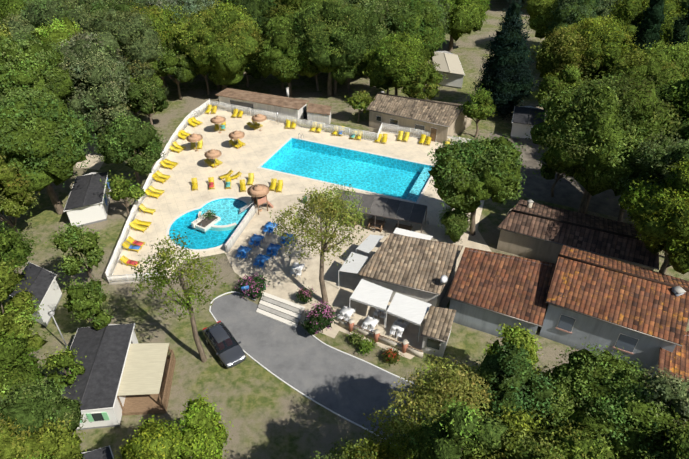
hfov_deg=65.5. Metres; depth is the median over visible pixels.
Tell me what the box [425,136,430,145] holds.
lounger
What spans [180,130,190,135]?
lounger
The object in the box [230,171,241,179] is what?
lounger
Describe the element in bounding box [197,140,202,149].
lounger
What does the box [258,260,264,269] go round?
chair
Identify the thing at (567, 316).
frame
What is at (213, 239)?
kids basin
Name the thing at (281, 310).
step
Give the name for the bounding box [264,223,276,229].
table
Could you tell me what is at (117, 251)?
perimeter wall
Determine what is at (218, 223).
pool water
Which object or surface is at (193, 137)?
parasol
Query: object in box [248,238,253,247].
chair
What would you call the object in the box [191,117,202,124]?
lounger
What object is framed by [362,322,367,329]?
chair
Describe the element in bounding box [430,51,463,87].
chalet walls
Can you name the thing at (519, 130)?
chalet walls
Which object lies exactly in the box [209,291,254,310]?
kerb top
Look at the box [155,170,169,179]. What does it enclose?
lounger
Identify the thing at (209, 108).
lounger
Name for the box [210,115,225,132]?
parasol
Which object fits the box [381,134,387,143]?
lounger
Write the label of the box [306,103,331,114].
pool house annex roof
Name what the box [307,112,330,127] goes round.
pool house annex walls
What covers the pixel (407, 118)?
roof eave
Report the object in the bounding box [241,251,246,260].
chair
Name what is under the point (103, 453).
mobile home roof
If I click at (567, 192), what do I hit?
road
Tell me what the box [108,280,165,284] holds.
deck wall
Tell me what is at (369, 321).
table
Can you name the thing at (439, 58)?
chalet roof
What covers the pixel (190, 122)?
lounger
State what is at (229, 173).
lounger
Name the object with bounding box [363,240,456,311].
building walls
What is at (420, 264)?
building roof
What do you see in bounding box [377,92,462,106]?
house ridge
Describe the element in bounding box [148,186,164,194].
lounger
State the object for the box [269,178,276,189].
lounger
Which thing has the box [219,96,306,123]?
pool house walls
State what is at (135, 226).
lounger
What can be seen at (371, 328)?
chair
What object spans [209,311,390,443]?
road kerb
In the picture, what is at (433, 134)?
door
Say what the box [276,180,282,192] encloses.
lounger
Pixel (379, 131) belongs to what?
fence jog
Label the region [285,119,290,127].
lounger
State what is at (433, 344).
glass
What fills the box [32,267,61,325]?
mobile home walls
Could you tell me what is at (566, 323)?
window
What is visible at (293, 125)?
lounger
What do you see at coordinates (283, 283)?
terrace
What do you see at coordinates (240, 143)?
lounger
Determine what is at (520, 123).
chalet fascia
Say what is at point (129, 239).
lounger
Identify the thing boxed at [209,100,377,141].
fence
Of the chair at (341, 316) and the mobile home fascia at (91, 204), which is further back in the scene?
the mobile home fascia at (91, 204)
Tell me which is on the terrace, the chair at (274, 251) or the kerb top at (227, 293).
the chair at (274, 251)
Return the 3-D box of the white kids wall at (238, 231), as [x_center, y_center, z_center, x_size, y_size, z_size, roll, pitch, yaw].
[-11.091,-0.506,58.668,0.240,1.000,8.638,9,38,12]
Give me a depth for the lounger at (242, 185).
65.41 m
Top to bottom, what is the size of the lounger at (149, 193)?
0.795 m
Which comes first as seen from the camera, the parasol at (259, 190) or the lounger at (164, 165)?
the parasol at (259, 190)
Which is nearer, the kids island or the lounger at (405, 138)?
the kids island
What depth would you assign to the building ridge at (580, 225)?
52.27 m
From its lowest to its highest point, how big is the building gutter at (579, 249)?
0.140 m
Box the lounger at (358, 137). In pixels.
[356,130,362,140]
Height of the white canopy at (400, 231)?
0.100 m
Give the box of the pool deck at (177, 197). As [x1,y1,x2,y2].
[111,109,483,281]
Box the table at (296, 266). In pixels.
[292,263,303,275]
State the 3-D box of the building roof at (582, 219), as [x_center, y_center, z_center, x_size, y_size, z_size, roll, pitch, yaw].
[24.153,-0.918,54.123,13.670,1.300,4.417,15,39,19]
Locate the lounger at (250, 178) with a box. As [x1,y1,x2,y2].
[247,173,253,184]
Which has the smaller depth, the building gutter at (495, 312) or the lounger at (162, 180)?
the building gutter at (495, 312)
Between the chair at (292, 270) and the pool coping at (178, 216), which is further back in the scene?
the pool coping at (178, 216)
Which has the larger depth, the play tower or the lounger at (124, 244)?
the play tower
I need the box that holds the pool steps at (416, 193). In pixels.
[406,167,431,201]
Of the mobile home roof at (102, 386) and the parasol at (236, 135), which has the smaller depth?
the mobile home roof at (102, 386)
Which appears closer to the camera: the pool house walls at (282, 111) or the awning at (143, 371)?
the awning at (143, 371)
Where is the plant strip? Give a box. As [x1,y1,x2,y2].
[331,331,422,380]
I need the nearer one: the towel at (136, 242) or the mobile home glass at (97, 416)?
the mobile home glass at (97, 416)
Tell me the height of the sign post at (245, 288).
1.825 m
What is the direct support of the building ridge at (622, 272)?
on the building walls at (605, 334)
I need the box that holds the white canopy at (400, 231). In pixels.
[393,228,432,239]
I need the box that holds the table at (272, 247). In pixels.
[268,245,279,254]
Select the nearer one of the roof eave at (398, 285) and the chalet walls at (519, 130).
the roof eave at (398, 285)
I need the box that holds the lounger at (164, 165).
[160,160,174,169]
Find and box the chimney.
[526,199,533,207]
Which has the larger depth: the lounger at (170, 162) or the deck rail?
the lounger at (170, 162)
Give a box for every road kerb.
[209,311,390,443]
[312,335,413,383]
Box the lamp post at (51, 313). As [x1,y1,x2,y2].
[48,311,67,346]
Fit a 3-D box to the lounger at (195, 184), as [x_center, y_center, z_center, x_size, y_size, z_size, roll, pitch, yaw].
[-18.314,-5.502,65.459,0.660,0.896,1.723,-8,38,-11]
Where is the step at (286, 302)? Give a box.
[262,292,304,311]
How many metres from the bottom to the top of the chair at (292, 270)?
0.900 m
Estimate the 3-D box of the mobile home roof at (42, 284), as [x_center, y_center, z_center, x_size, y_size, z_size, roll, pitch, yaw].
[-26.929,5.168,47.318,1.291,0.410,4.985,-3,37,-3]
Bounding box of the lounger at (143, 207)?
[139,204,155,214]
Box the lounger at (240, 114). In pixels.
[237,110,242,117]
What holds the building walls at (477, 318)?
on the ground
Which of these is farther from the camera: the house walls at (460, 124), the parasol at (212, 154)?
the house walls at (460, 124)
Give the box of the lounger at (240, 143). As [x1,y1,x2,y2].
[233,139,244,146]
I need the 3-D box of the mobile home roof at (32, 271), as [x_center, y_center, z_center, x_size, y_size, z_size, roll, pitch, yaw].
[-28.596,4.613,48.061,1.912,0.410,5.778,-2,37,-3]
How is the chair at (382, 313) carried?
on the terrace
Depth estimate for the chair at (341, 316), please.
47.56 m
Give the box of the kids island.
[191,210,220,231]
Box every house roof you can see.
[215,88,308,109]
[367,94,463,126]
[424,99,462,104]
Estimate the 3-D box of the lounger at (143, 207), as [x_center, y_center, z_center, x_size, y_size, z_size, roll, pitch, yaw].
[-22.503,-2.317,61.194,1.723,0.896,0.660,9,38,12]
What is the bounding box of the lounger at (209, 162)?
[204,159,217,167]
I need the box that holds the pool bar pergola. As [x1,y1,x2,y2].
[331,189,426,232]
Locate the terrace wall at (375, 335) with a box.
[339,318,422,358]
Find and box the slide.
[239,199,253,212]
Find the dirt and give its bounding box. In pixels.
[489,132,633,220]
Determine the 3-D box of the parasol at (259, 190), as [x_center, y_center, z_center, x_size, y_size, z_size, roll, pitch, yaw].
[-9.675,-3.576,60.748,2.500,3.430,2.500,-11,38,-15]
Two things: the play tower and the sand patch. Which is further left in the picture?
the sand patch
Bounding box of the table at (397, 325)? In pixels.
[392,321,405,334]
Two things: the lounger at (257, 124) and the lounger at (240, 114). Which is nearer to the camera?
the lounger at (257, 124)
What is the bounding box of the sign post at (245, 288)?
[241,285,248,299]
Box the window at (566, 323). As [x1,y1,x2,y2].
[557,315,574,331]
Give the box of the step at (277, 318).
[256,308,297,327]
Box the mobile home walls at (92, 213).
[66,172,110,225]
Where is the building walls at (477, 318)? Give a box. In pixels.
[449,250,551,337]
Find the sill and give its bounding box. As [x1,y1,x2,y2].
[613,346,632,354]
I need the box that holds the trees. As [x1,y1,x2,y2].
[0,0,688,458]
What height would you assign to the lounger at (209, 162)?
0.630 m
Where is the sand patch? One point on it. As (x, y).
(95, 163)
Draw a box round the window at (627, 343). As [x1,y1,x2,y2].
[615,334,637,351]
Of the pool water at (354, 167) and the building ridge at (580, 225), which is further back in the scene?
the pool water at (354, 167)
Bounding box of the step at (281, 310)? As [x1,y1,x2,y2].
[259,300,300,318]
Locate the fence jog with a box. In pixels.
[377,124,381,141]
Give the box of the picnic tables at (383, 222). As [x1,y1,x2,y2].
[342,215,412,231]
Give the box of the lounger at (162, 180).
[152,173,166,182]
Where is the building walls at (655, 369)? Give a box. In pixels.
[651,335,686,376]
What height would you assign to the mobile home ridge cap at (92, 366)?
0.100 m
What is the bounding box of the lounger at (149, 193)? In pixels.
[145,189,160,198]
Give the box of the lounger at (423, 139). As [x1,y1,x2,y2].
[419,134,425,143]
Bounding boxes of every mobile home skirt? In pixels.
[32,295,61,326]
[76,200,109,226]
[76,417,121,429]
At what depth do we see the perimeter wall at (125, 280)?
51.58 m
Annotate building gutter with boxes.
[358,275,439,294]
[421,334,446,342]
[447,297,541,326]
[497,227,658,269]
[546,302,681,346]
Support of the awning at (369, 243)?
on the terrace
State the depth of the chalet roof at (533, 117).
75.67 m
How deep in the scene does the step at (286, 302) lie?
49.43 m
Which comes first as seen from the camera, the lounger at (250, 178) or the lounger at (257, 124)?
the lounger at (250, 178)
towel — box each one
[126,259,137,264]
[129,245,140,249]
[132,240,143,245]
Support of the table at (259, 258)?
on the terrace
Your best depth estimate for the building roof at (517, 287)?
46.41 m
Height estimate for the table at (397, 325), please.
0.758 m
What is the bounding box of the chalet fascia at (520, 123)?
[512,107,545,125]
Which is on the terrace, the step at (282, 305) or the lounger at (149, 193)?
the step at (282, 305)
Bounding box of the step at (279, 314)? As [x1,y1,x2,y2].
[258,304,299,323]
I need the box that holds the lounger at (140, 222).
[134,218,151,227]
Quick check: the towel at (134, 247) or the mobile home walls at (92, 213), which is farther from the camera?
the mobile home walls at (92, 213)
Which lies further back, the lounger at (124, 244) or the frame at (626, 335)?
the lounger at (124, 244)
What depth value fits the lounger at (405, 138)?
75.86 m
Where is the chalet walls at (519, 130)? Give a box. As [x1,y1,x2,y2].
[511,106,538,138]
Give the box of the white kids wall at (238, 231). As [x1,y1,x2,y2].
[225,204,259,252]
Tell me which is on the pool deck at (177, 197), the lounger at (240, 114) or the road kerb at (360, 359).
the lounger at (240, 114)
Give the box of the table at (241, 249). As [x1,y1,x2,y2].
[237,247,249,257]
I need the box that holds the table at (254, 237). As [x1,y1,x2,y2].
[251,235,262,245]
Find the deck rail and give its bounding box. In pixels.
[117,346,174,410]
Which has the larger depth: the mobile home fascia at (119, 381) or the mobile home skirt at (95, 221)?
the mobile home skirt at (95, 221)
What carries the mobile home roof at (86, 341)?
on the mobile home walls at (115, 414)
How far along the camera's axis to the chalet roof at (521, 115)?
76.09 m
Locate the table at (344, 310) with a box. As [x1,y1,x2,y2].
[339,307,353,315]
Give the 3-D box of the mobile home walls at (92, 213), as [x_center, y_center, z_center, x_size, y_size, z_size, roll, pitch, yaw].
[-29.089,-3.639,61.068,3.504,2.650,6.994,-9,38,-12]
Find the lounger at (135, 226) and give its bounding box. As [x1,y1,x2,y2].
[129,221,147,232]
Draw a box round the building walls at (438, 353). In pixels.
[421,330,450,357]
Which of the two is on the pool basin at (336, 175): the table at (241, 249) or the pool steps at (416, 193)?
the pool steps at (416, 193)
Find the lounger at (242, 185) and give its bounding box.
[240,179,245,191]
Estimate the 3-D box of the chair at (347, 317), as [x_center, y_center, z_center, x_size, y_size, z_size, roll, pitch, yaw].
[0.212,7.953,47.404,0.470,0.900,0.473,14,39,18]
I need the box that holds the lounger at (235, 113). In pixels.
[231,109,237,117]
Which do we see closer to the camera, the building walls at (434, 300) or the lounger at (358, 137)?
the building walls at (434, 300)
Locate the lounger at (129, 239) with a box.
[126,236,145,247]
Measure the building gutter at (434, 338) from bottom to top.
0.140 m
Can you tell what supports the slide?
attached to the play tower
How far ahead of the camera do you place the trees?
51.92 m
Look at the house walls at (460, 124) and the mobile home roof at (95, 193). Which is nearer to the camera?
the mobile home roof at (95, 193)
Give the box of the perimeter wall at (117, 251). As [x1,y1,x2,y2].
[105,99,209,282]
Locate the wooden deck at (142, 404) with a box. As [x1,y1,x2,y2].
[122,358,175,415]
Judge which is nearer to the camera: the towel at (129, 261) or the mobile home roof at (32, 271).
the mobile home roof at (32, 271)
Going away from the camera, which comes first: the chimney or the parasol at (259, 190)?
the chimney
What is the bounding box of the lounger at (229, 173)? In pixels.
[218,170,233,178]
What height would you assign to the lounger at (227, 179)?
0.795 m
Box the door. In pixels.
[430,128,436,141]
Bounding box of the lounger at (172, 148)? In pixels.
[169,146,181,152]
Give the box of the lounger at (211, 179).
[208,177,214,189]
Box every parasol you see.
[186,133,202,151]
[204,149,221,167]
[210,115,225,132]
[229,130,244,148]
[247,184,269,211]
[252,113,266,130]
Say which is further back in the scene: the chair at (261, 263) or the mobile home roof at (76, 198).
the mobile home roof at (76, 198)
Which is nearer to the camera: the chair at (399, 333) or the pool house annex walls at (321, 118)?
the chair at (399, 333)
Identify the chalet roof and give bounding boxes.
[432,51,449,72]
[445,53,464,74]
[513,106,529,123]
[528,108,544,124]
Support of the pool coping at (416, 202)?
on the pool deck at (177, 197)
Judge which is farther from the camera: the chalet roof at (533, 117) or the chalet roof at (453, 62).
the chalet roof at (453, 62)
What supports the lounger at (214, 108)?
on the pool deck at (177, 197)
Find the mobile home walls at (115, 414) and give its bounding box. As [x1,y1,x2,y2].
[77,324,137,428]
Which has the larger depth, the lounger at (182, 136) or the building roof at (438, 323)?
the lounger at (182, 136)
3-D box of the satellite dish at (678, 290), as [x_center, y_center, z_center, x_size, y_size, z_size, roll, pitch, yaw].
[26.639,5.363,43.067,0.720,1.465,0.720,-10,38,-13]
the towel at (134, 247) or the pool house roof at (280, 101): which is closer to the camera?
the towel at (134, 247)
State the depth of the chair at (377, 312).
47.94 m
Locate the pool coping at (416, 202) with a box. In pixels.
[257,137,433,203]
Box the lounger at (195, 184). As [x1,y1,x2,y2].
[191,178,197,189]
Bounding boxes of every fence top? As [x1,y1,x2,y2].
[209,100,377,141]
[382,123,471,144]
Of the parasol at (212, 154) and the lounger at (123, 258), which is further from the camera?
the parasol at (212, 154)
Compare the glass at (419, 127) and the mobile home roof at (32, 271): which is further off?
the glass at (419, 127)
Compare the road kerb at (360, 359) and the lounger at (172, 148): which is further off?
the lounger at (172, 148)
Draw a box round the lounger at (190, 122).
[188,118,197,126]
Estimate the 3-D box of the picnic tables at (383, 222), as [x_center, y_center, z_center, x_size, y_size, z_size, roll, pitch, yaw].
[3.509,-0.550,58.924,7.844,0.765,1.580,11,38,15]
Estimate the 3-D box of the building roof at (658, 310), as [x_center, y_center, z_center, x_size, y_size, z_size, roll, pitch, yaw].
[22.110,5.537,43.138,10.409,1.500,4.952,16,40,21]
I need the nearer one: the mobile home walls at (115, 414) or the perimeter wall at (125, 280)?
the mobile home walls at (115, 414)
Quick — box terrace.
[225,192,491,358]
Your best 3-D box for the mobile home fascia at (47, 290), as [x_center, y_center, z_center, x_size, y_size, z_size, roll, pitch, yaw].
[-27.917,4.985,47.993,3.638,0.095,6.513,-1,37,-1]
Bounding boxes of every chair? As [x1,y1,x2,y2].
[235,250,240,259]
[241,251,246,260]
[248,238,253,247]
[253,259,258,268]
[254,239,259,247]
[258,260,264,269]
[266,248,270,256]
[271,249,276,257]
[290,267,294,277]
[296,268,300,278]
[337,311,343,320]
[344,314,349,321]
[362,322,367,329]
[367,324,374,331]
[373,308,379,318]
[380,310,384,317]
[390,326,395,334]
[396,329,401,338]
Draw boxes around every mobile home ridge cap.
[28,267,42,290]
[80,326,106,403]
[82,174,91,205]
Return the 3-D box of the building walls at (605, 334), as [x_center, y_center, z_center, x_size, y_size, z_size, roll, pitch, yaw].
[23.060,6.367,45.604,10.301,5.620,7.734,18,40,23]
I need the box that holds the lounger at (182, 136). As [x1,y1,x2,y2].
[178,131,186,139]
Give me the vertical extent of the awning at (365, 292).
2.600 m
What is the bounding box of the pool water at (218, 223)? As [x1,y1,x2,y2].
[171,200,247,248]
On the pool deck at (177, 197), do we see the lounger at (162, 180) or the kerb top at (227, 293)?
the lounger at (162, 180)
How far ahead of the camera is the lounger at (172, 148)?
72.77 m
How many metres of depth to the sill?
43.02 m
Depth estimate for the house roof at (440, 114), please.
75.67 m
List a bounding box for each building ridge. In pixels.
[512,209,641,240]
[558,254,688,290]
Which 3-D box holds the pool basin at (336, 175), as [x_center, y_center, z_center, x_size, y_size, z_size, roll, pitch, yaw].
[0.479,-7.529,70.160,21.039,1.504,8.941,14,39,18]
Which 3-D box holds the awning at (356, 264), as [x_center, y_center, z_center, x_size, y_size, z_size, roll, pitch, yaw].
[0.954,4.045,51.237,1.980,2.600,3.118,15,39,19]
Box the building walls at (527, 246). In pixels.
[497,208,653,270]
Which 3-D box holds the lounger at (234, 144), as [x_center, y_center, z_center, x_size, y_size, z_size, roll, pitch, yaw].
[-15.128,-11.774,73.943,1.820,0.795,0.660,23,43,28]
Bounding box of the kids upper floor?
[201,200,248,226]
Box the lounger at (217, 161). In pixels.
[212,159,222,165]
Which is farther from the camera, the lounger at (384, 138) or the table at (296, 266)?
the lounger at (384, 138)
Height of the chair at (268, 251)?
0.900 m
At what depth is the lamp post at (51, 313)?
43.47 m
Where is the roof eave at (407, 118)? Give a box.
[366,109,448,126]
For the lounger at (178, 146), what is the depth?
73.41 m
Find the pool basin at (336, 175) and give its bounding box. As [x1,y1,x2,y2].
[261,138,433,198]
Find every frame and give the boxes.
[557,314,575,331]
[614,333,638,352]
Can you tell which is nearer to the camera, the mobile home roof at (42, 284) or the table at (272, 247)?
the mobile home roof at (42, 284)
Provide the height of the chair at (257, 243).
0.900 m
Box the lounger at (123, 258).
[119,255,137,267]
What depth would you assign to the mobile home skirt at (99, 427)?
39.26 m
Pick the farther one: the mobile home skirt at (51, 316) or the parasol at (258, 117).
the parasol at (258, 117)
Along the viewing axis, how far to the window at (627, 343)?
42.58 m
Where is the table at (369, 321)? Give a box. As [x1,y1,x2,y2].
[364,317,377,325]
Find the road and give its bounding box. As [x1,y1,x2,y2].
[211,293,453,445]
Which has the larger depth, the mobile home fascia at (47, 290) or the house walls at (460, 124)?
the house walls at (460, 124)
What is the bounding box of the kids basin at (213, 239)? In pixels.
[169,198,248,248]
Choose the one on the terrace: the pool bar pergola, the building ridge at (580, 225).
the pool bar pergola
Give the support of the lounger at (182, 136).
on the pool deck at (177, 197)
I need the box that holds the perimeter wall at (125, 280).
[107,273,164,282]
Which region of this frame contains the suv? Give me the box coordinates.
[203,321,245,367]
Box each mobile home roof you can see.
[10,262,40,295]
[29,268,55,307]
[55,327,104,401]
[64,174,90,210]
[80,323,133,409]
[83,446,112,458]
[84,172,106,205]
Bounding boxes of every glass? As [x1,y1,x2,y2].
[91,413,103,420]
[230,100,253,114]
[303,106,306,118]
[390,119,397,124]
[415,124,424,130]
[426,338,439,349]
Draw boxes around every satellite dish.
[440,275,447,284]
[672,286,685,295]
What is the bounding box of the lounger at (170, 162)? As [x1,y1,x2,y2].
[163,159,177,165]
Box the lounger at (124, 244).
[122,241,140,251]
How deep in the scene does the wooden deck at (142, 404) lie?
40.66 m
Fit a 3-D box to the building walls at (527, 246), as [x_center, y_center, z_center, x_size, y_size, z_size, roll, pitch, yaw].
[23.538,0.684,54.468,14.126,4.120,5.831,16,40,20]
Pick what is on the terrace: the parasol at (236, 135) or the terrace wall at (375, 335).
the terrace wall at (375, 335)
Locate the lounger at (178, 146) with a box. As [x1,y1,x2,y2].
[172,141,185,150]
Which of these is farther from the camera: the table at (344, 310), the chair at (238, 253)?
the chair at (238, 253)
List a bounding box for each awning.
[117,343,168,395]
[338,252,368,280]
[350,279,392,327]
[356,235,383,252]
[385,293,431,340]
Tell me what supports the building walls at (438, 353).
on the ground
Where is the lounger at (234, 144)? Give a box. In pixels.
[229,139,240,148]
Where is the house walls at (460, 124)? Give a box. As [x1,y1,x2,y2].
[369,111,471,143]
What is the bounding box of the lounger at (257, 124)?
[252,121,262,127]
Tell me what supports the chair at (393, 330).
on the terrace
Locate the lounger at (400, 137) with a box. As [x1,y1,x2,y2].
[397,131,402,141]
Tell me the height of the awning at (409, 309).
2.600 m
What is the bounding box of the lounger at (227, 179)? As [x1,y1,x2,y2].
[225,177,230,188]
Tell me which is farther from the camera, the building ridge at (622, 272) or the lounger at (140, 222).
the lounger at (140, 222)
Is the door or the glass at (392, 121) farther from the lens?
the glass at (392, 121)
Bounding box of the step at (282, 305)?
[261,296,302,315]
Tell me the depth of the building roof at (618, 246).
51.77 m
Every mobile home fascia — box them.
[9,262,56,306]
[60,323,134,411]
[63,172,107,211]
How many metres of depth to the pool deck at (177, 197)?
68.59 m
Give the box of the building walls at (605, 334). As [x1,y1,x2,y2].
[539,304,675,373]
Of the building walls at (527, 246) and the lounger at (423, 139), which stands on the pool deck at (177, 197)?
the lounger at (423, 139)
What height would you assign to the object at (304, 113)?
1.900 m
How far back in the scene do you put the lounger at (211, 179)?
66.05 m
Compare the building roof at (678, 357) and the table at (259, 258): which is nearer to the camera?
the building roof at (678, 357)
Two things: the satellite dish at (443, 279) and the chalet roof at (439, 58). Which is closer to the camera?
the satellite dish at (443, 279)
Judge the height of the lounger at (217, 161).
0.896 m
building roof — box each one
[358,233,462,293]
[422,306,455,340]
[447,247,555,325]
[498,211,658,268]
[513,199,641,237]
[546,257,688,344]
[560,245,688,288]
[658,331,688,389]
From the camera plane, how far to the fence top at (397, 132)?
76.09 m
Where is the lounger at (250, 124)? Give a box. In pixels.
[246,122,257,129]
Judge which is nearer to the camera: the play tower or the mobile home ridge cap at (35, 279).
the mobile home ridge cap at (35, 279)
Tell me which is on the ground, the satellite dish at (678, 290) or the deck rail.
the deck rail
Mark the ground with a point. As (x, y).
(266, 414)
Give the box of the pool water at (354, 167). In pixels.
[264,140,429,199]
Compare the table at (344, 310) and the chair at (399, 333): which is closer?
the chair at (399, 333)
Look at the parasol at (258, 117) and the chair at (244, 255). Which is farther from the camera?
the parasol at (258, 117)
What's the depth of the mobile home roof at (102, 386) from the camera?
40.22 m
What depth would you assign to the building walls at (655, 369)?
42.20 m
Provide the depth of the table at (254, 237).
56.41 m
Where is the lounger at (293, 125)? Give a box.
[290,119,296,128]
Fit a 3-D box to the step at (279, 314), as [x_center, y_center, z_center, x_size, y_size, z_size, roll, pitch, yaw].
[-6.001,7.634,48.477,4.424,0.150,0.442,17,40,21]
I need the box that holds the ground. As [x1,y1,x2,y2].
[0,0,688,458]
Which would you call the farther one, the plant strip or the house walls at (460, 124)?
the house walls at (460, 124)
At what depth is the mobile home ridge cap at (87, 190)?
59.59 m
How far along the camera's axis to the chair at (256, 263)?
53.39 m
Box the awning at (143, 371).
[117,343,168,395]
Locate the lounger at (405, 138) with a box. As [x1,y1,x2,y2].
[403,132,409,141]
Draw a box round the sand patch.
[76,132,103,169]
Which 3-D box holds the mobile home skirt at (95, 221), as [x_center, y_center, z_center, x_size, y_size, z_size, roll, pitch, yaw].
[-28.968,-2.482,61.942,4.345,0.250,7.478,-1,37,-1]
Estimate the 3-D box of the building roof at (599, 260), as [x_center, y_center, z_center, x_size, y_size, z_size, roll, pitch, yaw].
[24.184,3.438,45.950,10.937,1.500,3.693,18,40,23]
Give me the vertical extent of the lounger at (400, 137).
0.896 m
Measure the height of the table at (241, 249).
0.758 m
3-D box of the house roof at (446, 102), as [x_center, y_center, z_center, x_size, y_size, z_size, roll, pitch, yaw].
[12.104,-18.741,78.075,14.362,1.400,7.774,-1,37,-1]
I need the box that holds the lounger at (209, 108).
[204,105,211,113]
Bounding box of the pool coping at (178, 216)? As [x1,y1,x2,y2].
[166,197,250,250]
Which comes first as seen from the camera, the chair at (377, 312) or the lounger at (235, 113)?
the chair at (377, 312)
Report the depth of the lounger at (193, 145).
73.70 m
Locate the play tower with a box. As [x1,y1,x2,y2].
[251,195,273,214]
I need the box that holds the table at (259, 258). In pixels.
[254,255,267,266]
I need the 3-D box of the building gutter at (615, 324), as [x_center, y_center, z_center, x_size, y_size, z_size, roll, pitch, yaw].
[20.880,7.332,41.989,9.968,0.140,0.140,18,40,22]
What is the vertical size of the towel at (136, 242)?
0.103 m
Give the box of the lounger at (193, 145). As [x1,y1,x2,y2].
[191,142,195,149]
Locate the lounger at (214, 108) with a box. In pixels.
[211,106,216,113]
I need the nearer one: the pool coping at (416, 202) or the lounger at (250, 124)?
the pool coping at (416, 202)

